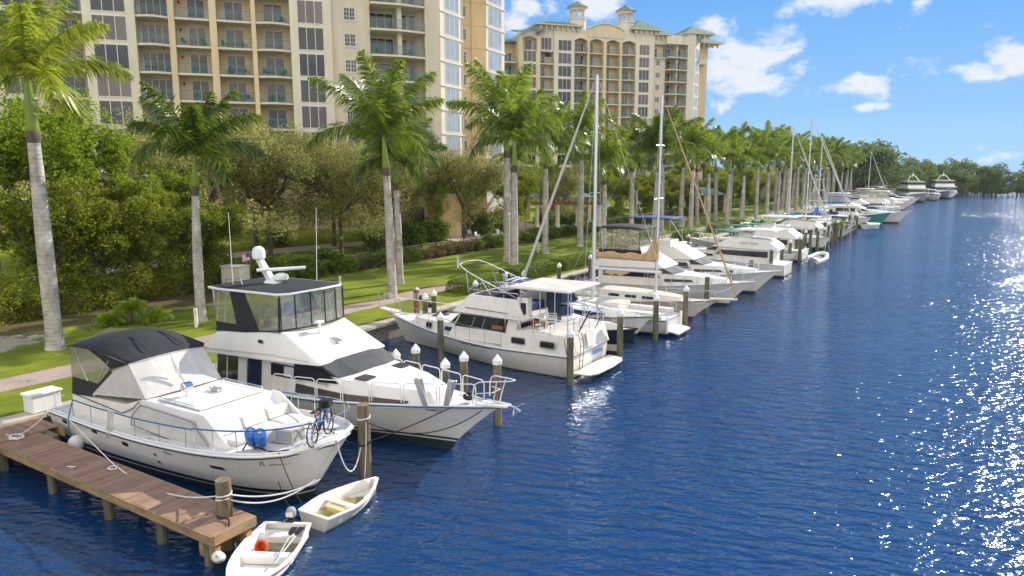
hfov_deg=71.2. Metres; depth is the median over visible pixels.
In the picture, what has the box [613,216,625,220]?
hedge bush
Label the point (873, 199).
motor yacht
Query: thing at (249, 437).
plastic tank
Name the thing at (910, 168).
mangrove tree
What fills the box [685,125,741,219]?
royal palm
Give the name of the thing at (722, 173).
tree
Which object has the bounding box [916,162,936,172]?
mangrove tree
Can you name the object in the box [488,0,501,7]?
window
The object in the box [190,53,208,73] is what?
sliding door
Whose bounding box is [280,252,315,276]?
hedge bush
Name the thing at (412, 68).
window
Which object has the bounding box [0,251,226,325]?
undergrowth
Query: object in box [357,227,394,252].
hedge bush
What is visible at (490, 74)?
window
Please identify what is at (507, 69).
sliding door
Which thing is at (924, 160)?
mangrove tree
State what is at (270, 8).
sliding door
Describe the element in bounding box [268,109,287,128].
sliding door
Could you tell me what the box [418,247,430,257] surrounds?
hedge bush
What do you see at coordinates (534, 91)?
window
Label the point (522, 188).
tree
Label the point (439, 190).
tree
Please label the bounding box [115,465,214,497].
mooring rope
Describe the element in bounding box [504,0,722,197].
apartment building
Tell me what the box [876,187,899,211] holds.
motor yacht
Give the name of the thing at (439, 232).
hedge bush
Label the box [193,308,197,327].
bollard light
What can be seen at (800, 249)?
piling
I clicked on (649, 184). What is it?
tree
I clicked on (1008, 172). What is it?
mangrove tree
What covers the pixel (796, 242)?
piling
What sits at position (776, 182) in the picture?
royal palm
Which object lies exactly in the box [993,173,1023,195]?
mangrove tree
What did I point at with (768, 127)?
royal palm
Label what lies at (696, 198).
royal palm
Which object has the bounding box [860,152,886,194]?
sailboat
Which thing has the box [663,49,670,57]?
sliding door
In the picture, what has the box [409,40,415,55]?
window
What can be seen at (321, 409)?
bicycle
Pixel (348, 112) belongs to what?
window
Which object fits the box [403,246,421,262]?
hedge bush
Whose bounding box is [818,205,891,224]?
teal boat
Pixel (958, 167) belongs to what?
mangrove tree
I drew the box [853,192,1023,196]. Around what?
bank
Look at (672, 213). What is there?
hedge bush
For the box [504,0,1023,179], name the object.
sky
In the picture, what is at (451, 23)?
window
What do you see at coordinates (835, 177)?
royal palm
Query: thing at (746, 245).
motor yacht
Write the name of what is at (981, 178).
mangrove tree
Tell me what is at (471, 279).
clipped shrub
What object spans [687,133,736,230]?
royal palm
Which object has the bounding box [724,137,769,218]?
royal palm
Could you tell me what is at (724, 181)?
tree
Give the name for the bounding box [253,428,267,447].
plastic tank
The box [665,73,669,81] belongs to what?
sliding door
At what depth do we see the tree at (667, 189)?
129.74 m
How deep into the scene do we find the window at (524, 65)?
158.19 m
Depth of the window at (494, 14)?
95.59 m
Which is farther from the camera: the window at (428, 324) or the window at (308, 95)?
the window at (308, 95)
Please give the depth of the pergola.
89.62 m
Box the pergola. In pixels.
[531,200,601,227]
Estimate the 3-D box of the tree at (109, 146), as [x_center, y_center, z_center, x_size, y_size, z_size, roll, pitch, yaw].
[-28.055,-6.199,48.496,5.923,13.454,5.391,-3,10,-20]
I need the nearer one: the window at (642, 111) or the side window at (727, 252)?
the side window at (727, 252)
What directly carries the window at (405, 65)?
in the apartment building at (444, 40)
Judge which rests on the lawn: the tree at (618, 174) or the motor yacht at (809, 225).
the tree at (618, 174)
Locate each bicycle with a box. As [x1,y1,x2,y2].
[306,398,333,447]
[311,397,335,442]
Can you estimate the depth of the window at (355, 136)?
83.61 m
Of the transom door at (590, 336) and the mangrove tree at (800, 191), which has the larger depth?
the mangrove tree at (800, 191)
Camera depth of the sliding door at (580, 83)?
164.55 m
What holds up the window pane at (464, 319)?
in the trawler yacht at (487, 326)
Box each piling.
[215,476,235,550]
[357,402,371,479]
[391,349,399,361]
[411,344,419,368]
[422,293,427,313]
[431,290,436,312]
[436,312,443,374]
[440,358,449,382]
[459,351,468,392]
[472,280,477,292]
[492,354,501,425]
[557,263,561,278]
[566,328,574,385]
[588,254,591,278]
[616,309,623,359]
[652,294,659,340]
[682,285,688,325]
[703,277,709,314]
[729,265,733,280]
[769,247,773,263]
[780,249,783,259]
[788,239,792,260]
[795,231,798,248]
[797,236,802,263]
[804,230,807,246]
[808,232,811,255]
[815,231,819,251]
[822,227,825,250]
[826,225,829,248]
[830,225,833,243]
[835,220,838,241]
[839,225,842,239]
[844,219,847,237]
[855,214,858,230]
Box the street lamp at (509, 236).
[508,213,510,262]
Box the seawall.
[39,212,820,436]
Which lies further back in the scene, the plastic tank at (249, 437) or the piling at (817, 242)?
the piling at (817, 242)
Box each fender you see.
[67,435,84,448]
[211,551,225,563]
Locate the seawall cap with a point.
(14, 418)
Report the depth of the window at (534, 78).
158.79 m
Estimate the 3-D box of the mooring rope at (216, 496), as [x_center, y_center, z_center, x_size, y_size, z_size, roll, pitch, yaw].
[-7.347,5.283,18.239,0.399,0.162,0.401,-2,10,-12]
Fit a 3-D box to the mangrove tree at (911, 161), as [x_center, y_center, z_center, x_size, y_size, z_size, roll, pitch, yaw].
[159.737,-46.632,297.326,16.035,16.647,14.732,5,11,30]
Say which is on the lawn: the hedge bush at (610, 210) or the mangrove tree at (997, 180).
the hedge bush at (610, 210)
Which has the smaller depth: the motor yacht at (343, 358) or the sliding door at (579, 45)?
the motor yacht at (343, 358)
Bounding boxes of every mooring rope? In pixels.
[8,433,24,439]
[18,405,54,435]
[56,406,114,464]
[68,400,72,436]
[107,465,117,469]
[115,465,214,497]
[215,492,231,500]
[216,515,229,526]
[231,479,315,503]
[231,479,320,496]
[279,453,301,503]
[337,444,360,471]
[364,422,365,478]
[367,410,481,433]
[370,407,449,441]
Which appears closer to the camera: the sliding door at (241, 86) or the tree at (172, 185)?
the tree at (172, 185)
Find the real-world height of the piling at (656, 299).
3.886 m
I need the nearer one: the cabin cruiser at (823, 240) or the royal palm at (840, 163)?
the cabin cruiser at (823, 240)
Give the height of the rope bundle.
0.934 m
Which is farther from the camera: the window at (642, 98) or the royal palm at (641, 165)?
the window at (642, 98)
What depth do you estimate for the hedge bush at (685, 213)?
134.11 m
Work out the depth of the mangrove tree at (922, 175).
263.17 m
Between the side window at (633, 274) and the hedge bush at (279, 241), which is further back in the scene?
the hedge bush at (279, 241)
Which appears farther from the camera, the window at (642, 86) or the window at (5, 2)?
the window at (642, 86)
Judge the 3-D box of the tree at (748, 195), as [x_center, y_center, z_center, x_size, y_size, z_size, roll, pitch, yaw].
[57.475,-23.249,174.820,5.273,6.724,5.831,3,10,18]
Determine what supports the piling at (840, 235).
in the water
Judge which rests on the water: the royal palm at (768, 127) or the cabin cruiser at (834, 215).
the cabin cruiser at (834, 215)
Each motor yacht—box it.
[47,327,353,500]
[205,212,523,449]
[585,220,755,305]
[627,213,781,293]
[690,199,808,261]
[692,206,792,277]
[731,206,825,247]
[820,192,909,222]
[821,193,896,212]
[839,186,903,211]
[855,183,912,209]
[863,185,915,206]
[865,187,890,205]
[866,188,917,206]
[872,185,920,203]
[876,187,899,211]
[895,170,929,201]
[929,173,956,198]
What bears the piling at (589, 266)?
in the water
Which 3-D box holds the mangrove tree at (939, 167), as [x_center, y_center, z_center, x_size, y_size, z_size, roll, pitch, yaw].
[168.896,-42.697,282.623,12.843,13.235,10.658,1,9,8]
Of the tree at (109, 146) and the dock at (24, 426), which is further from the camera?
the tree at (109, 146)
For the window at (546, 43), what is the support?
in the apartment building at (639, 67)
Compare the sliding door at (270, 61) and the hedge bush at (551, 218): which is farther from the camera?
the hedge bush at (551, 218)
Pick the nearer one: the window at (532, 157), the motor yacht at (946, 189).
the window at (532, 157)
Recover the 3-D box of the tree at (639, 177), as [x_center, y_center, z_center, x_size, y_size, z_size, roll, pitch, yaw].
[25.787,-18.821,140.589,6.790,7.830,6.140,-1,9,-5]
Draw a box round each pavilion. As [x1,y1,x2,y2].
[526,186,592,223]
[669,187,725,213]
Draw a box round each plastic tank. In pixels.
[244,427,255,446]
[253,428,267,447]
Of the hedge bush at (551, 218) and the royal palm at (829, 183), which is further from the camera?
the royal palm at (829, 183)
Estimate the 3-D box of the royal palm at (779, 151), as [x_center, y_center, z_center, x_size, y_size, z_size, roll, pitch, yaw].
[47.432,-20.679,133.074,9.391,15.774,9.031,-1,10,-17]
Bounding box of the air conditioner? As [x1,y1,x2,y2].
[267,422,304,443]
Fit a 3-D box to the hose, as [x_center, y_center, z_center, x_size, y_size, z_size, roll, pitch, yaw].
[-6.947,4.569,20.316,1.520,0.219,0.300,6,11,32]
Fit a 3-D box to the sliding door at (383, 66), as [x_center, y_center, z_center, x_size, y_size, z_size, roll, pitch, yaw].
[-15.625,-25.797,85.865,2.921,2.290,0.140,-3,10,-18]
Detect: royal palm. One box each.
[0,0,133,350]
[125,81,264,321]
[306,49,444,298]
[347,117,447,283]
[446,57,563,261]
[464,86,564,276]
[493,139,540,227]
[510,100,585,253]
[551,136,592,208]
[556,89,617,246]
[570,126,637,248]
[602,117,665,238]
[620,149,655,215]
[621,105,702,242]
[643,117,691,230]
[655,116,718,226]
[666,117,728,229]
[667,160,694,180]
[677,154,720,223]
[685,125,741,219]
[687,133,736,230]
[713,121,764,215]
[717,133,751,226]
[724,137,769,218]
[740,128,783,218]
[741,136,752,214]
[746,157,773,166]
[747,120,791,201]
[752,135,790,214]
[761,133,807,213]
[766,126,815,206]
[773,156,778,208]
[779,135,808,211]
[782,160,805,204]
[784,134,815,209]
[792,161,812,194]
[800,138,825,208]
[802,150,830,205]
[808,157,827,201]
[811,134,840,204]
[814,160,830,200]
[815,133,850,201]
[816,160,832,199]
[827,162,841,197]
[828,136,852,199]
[828,145,861,199]
[834,161,853,192]
[844,148,865,194]
[848,146,868,197]
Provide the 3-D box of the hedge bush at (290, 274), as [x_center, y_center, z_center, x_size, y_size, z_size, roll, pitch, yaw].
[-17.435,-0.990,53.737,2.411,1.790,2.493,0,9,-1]
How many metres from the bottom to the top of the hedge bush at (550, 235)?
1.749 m
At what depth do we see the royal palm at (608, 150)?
72.17 m
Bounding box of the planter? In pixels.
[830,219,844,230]
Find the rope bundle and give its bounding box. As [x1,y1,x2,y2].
[106,411,113,438]
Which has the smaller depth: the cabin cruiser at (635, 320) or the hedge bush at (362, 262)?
the cabin cruiser at (635, 320)
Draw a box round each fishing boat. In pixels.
[694,220,738,246]
[723,220,795,260]
[725,216,751,236]
[776,218,807,247]
[804,179,855,222]
[810,203,852,222]
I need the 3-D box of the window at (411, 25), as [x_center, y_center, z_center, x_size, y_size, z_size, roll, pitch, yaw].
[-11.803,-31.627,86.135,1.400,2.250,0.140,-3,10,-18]
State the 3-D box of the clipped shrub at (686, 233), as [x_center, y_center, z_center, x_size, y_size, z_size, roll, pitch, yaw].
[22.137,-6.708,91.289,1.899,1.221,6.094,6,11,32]
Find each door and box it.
[54,0,79,10]
[57,19,80,39]
[60,48,84,68]
[62,76,87,96]
[139,0,167,15]
[141,23,169,43]
[143,51,171,71]
[145,79,173,99]
[147,106,174,126]
[186,0,204,18]
[188,26,206,45]
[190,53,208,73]
[192,80,209,100]
[223,1,242,20]
[225,28,244,47]
[227,55,245,74]
[228,82,247,101]
[230,108,248,127]
[247,358,261,386]
[262,4,281,22]
[264,31,283,49]
[265,57,284,75]
[267,83,285,102]
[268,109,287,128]
[369,12,392,28]
[370,38,393,54]
[371,63,393,79]
[409,206,424,224]
[504,53,511,61]
[504,66,511,74]
[524,40,530,49]
[540,54,544,62]
[540,67,544,75]
[540,79,544,87]
[574,55,582,64]
[574,68,582,77]
[574,81,582,89]
[574,93,582,101]
[575,43,582,51]
[586,329,595,346]
[589,56,592,65]
[621,83,627,91]
[621,95,626,103]
[621,107,626,116]
[622,46,628,53]
[622,58,627,66]
[622,70,627,79]
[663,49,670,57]
[664,85,668,93]
[664,97,668,105]
[665,61,669,68]
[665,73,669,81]
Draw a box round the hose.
[256,446,288,451]
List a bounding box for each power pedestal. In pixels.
[412,287,419,313]
[503,272,507,286]
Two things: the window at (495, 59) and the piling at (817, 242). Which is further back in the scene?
the window at (495, 59)
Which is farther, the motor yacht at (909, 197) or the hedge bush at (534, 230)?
the motor yacht at (909, 197)
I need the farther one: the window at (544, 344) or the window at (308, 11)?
the window at (308, 11)
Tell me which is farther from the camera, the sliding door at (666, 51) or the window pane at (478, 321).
the sliding door at (666, 51)
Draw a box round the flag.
[242,252,251,278]
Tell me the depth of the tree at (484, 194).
89.02 m
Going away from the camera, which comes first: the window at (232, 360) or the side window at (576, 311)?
the window at (232, 360)
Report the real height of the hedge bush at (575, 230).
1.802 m
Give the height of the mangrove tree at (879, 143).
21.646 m
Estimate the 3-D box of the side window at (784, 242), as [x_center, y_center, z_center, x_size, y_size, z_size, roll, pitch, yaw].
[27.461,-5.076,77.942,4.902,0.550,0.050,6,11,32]
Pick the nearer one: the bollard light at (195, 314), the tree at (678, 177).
the bollard light at (195, 314)
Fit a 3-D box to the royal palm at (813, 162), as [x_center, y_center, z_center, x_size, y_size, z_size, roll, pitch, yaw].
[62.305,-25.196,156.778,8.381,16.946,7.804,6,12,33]
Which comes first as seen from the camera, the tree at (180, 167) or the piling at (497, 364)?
the piling at (497, 364)
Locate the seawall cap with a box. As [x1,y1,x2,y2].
[0,211,812,426]
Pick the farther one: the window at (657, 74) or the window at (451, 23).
the window at (657, 74)
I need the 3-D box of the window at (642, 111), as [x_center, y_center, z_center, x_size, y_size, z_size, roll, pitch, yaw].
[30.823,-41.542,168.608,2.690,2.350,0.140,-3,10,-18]
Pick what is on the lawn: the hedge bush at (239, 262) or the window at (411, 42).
the hedge bush at (239, 262)
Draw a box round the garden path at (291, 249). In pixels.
[26,241,372,279]
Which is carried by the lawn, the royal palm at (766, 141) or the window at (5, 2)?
the royal palm at (766, 141)
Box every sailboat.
[522,75,689,336]
[574,95,737,318]
[748,126,832,236]
[772,117,855,237]
[789,137,852,223]
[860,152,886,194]
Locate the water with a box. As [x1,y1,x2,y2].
[0,183,1023,575]
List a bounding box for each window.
[0,0,26,5]
[0,9,11,30]
[7,73,37,94]
[7,98,39,117]
[89,0,125,12]
[90,14,127,40]
[93,43,129,68]
[96,72,132,97]
[98,100,134,124]
[103,128,135,141]
[217,354,226,377]
[228,355,237,379]
[271,362,293,378]
[293,364,337,383]
[295,383,407,403]
[296,0,322,24]
[297,26,324,50]
[299,53,325,76]
[300,79,326,102]
[301,106,327,128]
[343,7,354,20]
[344,33,355,46]
[345,59,356,72]
[347,111,356,122]
[348,136,357,147]
[401,15,406,29]
[402,40,406,54]
[403,64,407,80]
[408,15,414,30]
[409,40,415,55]
[409,65,415,80]
[426,321,432,327]
[444,0,458,14]
[444,13,458,38]
[444,325,452,331]
[445,38,458,62]
[445,62,459,85]
[445,87,459,107]
[446,111,459,132]
[446,135,459,154]
[463,6,465,16]
[463,29,465,39]
[464,74,466,84]
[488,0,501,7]
[488,5,501,29]
[488,28,501,50]
[488,50,501,71]
[489,73,501,86]
[489,140,501,156]
[510,336,525,344]
[521,315,544,327]
[523,50,535,61]
[523,63,535,74]
[523,77,535,87]
[523,154,535,164]
[524,90,535,98]
[539,340,555,349]
[541,37,551,49]
[557,154,569,164]
[558,39,571,50]
[558,53,571,63]
[558,66,570,76]
[558,78,570,89]
[558,91,570,101]
[573,309,604,314]
[603,270,659,277]
[638,82,648,92]
[638,94,647,104]
[638,107,647,116]
[639,44,649,55]
[639,57,649,67]
[639,69,648,79]
[655,72,659,77]
[664,279,692,281]
[677,262,688,267]
[693,108,696,118]
[694,85,697,95]
[694,96,696,107]
[694,269,721,271]
[695,60,698,71]
[695,72,697,83]
[696,48,698,59]
[716,249,767,257]
[780,240,787,244]
[796,230,812,234]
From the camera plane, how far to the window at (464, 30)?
93.19 m
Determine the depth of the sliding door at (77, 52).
75.17 m
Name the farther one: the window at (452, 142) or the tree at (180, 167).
the window at (452, 142)
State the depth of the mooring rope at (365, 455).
22.10 m
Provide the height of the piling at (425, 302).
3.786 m
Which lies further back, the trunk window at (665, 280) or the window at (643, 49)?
the window at (643, 49)
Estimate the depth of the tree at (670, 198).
131.19 m
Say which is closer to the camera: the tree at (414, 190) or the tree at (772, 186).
the tree at (414, 190)
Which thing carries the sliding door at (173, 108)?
in the apartment building at (444, 40)
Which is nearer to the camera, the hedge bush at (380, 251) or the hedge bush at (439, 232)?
the hedge bush at (380, 251)
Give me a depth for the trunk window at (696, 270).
57.03 m
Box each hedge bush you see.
[191,269,221,292]
[212,258,258,290]
[243,261,277,278]
[244,254,284,276]
[260,227,290,246]
[273,263,296,277]
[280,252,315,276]
[288,258,323,279]
[309,246,344,273]
[311,259,332,277]
[323,258,348,274]
[341,254,360,272]
[350,254,368,270]
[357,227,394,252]
[359,253,379,268]
[364,254,380,267]
[369,251,386,267]
[373,249,395,263]
[401,220,427,245]
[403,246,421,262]
[403,252,409,262]
[417,215,451,241]
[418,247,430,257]
[422,247,441,257]
[428,244,448,256]
[439,243,454,254]
[445,241,463,253]
[453,241,473,253]
[459,238,478,250]
[465,214,498,236]
[467,238,485,250]
[479,234,499,247]
[485,212,503,231]
[490,233,503,246]
[518,229,531,242]
[518,231,524,243]
[526,227,541,241]
[532,211,554,227]
[541,228,553,238]
[548,225,563,238]
[556,225,570,236]
[561,208,587,224]
[561,225,573,234]
[571,223,586,233]
[583,220,598,230]
[584,205,592,221]
[606,206,626,218]
[606,217,615,228]
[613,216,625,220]
[634,218,640,223]
[666,210,677,215]
[683,208,688,215]
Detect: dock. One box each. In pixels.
[0,418,64,442]
[0,432,256,566]
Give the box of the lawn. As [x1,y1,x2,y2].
[0,176,847,417]
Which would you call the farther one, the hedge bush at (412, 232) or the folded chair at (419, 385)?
the hedge bush at (412, 232)
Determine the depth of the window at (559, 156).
163.93 m
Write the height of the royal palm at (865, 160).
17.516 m
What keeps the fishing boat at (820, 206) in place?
on the water
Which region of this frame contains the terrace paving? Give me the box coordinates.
[446,222,533,241]
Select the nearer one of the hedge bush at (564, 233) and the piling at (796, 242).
the piling at (796, 242)
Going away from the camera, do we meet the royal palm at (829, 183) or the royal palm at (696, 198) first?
the royal palm at (696, 198)
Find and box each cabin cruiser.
[501,277,652,340]
[561,303,638,352]
[742,222,831,250]
[754,218,831,241]
[784,213,853,228]
[806,207,871,226]
[861,203,886,209]
[925,189,940,200]
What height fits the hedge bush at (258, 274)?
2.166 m
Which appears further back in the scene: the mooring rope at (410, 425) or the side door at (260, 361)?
the side door at (260, 361)
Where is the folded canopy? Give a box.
[604,270,628,275]
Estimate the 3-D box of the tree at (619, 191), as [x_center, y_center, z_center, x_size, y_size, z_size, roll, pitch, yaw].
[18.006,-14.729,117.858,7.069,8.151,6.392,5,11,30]
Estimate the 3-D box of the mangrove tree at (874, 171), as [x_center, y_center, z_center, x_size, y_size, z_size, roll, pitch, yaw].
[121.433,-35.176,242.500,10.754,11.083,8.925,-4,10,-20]
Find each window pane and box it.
[272,364,282,375]
[457,315,473,325]
[472,317,483,327]
[483,318,494,329]
[494,320,505,330]
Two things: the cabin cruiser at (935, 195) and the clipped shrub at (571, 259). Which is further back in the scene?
the cabin cruiser at (935, 195)
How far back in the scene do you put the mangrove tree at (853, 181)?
240.28 m
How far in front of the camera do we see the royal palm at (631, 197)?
88.66 m
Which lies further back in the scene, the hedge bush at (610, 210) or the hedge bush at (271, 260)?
the hedge bush at (610, 210)
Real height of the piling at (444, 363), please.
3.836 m
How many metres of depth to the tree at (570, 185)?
101.38 m
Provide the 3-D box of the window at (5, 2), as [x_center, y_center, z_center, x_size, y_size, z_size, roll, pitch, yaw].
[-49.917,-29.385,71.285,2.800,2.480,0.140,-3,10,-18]
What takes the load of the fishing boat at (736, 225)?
on the water
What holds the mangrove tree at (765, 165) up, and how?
on the bank
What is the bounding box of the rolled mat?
[418,295,432,307]
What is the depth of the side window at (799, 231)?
89.83 m
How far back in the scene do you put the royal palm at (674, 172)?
135.74 m
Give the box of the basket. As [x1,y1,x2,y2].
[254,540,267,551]
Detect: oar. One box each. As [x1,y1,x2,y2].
[273,527,297,562]
[274,527,304,562]
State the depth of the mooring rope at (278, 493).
18.99 m
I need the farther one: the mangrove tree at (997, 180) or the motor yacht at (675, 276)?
the mangrove tree at (997, 180)
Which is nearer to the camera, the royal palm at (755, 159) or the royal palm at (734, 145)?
the royal palm at (734, 145)
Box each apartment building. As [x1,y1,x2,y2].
[0,0,504,236]
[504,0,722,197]
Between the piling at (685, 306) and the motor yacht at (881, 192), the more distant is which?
the motor yacht at (881, 192)
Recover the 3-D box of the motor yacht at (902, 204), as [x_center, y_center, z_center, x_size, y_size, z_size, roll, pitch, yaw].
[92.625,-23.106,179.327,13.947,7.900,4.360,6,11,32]
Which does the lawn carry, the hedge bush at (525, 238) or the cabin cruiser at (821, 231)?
the hedge bush at (525, 238)
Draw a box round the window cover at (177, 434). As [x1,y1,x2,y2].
[131,405,209,446]
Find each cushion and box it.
[302,312,312,316]
[313,310,322,314]
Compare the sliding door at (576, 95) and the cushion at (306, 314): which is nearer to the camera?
the cushion at (306, 314)
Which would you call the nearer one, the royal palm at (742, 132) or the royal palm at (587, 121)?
the royal palm at (587, 121)
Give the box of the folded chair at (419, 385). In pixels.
[414,377,428,406]
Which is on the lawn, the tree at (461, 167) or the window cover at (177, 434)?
the tree at (461, 167)
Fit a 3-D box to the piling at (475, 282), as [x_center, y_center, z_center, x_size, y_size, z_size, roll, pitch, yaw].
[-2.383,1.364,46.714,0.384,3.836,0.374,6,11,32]
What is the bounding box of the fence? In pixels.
[172,203,719,296]
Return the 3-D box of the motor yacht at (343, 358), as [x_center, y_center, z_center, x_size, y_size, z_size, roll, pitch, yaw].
[-5.803,1.549,26.609,14.595,8.650,4.460,6,11,32]
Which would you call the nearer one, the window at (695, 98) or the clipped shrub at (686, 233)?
the clipped shrub at (686, 233)
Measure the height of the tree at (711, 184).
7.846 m
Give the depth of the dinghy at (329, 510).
20.25 m
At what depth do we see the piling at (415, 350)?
29.22 m
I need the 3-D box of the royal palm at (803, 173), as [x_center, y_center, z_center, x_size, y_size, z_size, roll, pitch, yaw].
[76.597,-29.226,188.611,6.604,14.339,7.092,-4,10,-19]
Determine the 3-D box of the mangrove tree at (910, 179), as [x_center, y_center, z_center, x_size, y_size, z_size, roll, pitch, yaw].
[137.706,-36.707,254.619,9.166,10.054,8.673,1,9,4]
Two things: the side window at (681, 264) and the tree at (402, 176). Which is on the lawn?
the tree at (402, 176)
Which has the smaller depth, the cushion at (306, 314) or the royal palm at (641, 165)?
the cushion at (306, 314)
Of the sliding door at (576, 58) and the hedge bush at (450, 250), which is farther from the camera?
the sliding door at (576, 58)
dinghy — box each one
[226,521,311,575]
[298,476,378,531]
[806,251,828,263]
[861,222,879,228]
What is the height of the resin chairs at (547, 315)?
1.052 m
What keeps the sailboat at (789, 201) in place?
on the water
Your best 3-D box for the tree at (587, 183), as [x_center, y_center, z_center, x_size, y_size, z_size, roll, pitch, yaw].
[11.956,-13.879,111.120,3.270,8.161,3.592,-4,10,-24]
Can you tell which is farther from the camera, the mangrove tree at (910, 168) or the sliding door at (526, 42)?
the mangrove tree at (910, 168)
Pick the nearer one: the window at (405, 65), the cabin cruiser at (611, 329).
the cabin cruiser at (611, 329)
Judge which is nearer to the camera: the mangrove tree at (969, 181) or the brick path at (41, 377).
the brick path at (41, 377)
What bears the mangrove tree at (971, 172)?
on the bank
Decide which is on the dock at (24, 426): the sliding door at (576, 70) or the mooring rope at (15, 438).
the mooring rope at (15, 438)
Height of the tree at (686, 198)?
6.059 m
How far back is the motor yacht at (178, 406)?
22.66 m
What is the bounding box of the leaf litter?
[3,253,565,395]
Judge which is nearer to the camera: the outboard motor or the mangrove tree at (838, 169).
the outboard motor
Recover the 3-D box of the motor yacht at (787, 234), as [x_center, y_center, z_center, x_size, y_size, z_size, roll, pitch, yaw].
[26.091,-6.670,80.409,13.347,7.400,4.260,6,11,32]
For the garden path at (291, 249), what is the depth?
69.38 m
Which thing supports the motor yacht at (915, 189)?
on the water
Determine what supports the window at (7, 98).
in the apartment building at (444, 40)
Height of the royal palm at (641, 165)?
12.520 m
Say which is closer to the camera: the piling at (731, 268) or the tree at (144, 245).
the tree at (144, 245)
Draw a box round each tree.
[0,81,46,303]
[0,87,104,302]
[0,173,97,307]
[6,199,120,308]
[21,182,158,298]
[45,97,141,288]
[78,182,178,297]
[103,163,168,288]
[104,106,291,267]
[124,191,228,292]
[147,160,205,272]
[171,202,249,277]
[204,123,321,246]
[217,113,339,256]
[272,128,383,246]
[281,137,392,253]
[334,147,420,228]
[356,163,436,224]
[402,161,451,217]
[422,157,452,217]
[424,147,510,237]
[450,177,486,229]
[483,171,540,226]
[510,162,542,203]
[517,165,540,228]
[532,169,587,224]
[538,158,558,201]
[556,167,577,208]
[567,163,602,192]
[584,173,597,220]
[597,166,615,202]
[599,175,641,217]
[604,162,630,196]
[624,172,654,209]
[629,182,654,213]
[635,172,650,178]
[638,173,672,187]
[638,187,665,212]
[642,179,673,205]
[644,178,654,202]
[653,168,689,200]
[664,189,679,209]
[665,178,694,209]
[684,177,713,203]
[684,187,702,208]
[702,162,713,182]
[704,167,719,179]
[710,176,741,203]
[712,166,738,179]
[712,183,726,204]
[718,171,727,179]
[734,182,752,200]
[737,164,755,197]
[739,181,755,199]
[747,159,783,171]
[750,169,775,202]
[763,182,774,197]
[770,162,792,195]
[773,164,804,195]
[790,167,816,194]
[804,168,838,195]
[811,162,863,195]
[820,156,875,196]
[835,140,884,196]
[849,141,907,193]
[850,138,888,182]
[853,168,878,193]
[875,169,903,190]
[881,155,916,168]
[888,172,905,185]
[889,165,907,173]
[898,173,912,182]
[903,162,937,169]
[905,159,933,165]
[906,165,921,172]
[906,171,930,187]
[907,175,927,180]
[914,168,945,186]
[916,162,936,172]
[928,163,950,172]
[932,173,954,183]
[940,169,963,190]
[942,162,962,172]
[942,169,970,195]
[944,157,976,170]
[955,169,974,194]
[955,169,976,194]
[957,175,980,195]
[967,162,1009,194]
[972,164,998,181]
[975,174,994,195]
[984,169,1008,195]
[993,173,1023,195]
[1002,169,1023,195]
[1012,174,1023,195]
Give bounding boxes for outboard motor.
[281,506,295,522]
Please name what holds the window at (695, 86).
in the apartment building at (639, 67)
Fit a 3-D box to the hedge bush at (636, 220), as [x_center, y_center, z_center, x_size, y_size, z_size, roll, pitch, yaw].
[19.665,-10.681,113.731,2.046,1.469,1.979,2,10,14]
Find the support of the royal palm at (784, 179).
on the lawn
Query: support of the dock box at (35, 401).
on the seawall cap
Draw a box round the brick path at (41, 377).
[0,199,837,392]
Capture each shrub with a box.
[91,297,174,328]
[445,272,508,294]
[499,260,561,279]
[550,252,597,270]
[606,241,638,248]
[671,230,698,240]
[707,223,726,232]
[729,219,745,227]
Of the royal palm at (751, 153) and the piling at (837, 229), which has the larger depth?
the royal palm at (751, 153)
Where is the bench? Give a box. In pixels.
[530,320,548,327]
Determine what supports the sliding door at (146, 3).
in the apartment building at (444, 40)
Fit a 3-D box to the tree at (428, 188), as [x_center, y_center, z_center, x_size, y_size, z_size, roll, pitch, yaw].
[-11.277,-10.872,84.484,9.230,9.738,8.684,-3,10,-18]
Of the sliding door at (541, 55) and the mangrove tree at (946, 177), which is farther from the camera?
the mangrove tree at (946, 177)
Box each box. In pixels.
[20,385,62,413]
[219,264,249,293]
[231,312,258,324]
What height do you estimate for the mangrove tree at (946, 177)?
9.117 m
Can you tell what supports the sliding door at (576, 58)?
in the apartment building at (639, 67)
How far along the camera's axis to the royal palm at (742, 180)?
138.05 m
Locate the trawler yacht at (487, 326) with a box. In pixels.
[378,260,621,377]
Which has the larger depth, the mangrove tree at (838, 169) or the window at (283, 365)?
the mangrove tree at (838, 169)
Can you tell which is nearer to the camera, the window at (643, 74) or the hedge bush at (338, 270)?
the hedge bush at (338, 270)
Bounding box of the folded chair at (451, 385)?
[443,379,456,408]
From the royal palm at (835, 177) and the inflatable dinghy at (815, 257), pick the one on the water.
the inflatable dinghy at (815, 257)
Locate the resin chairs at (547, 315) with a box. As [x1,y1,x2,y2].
[545,307,556,330]
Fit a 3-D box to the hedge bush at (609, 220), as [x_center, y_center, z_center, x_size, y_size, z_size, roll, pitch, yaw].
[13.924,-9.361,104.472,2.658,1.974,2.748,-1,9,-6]
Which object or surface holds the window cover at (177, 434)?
in the motor yacht at (178, 406)
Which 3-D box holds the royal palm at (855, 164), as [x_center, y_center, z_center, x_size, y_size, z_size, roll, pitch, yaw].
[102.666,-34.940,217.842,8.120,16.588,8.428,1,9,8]

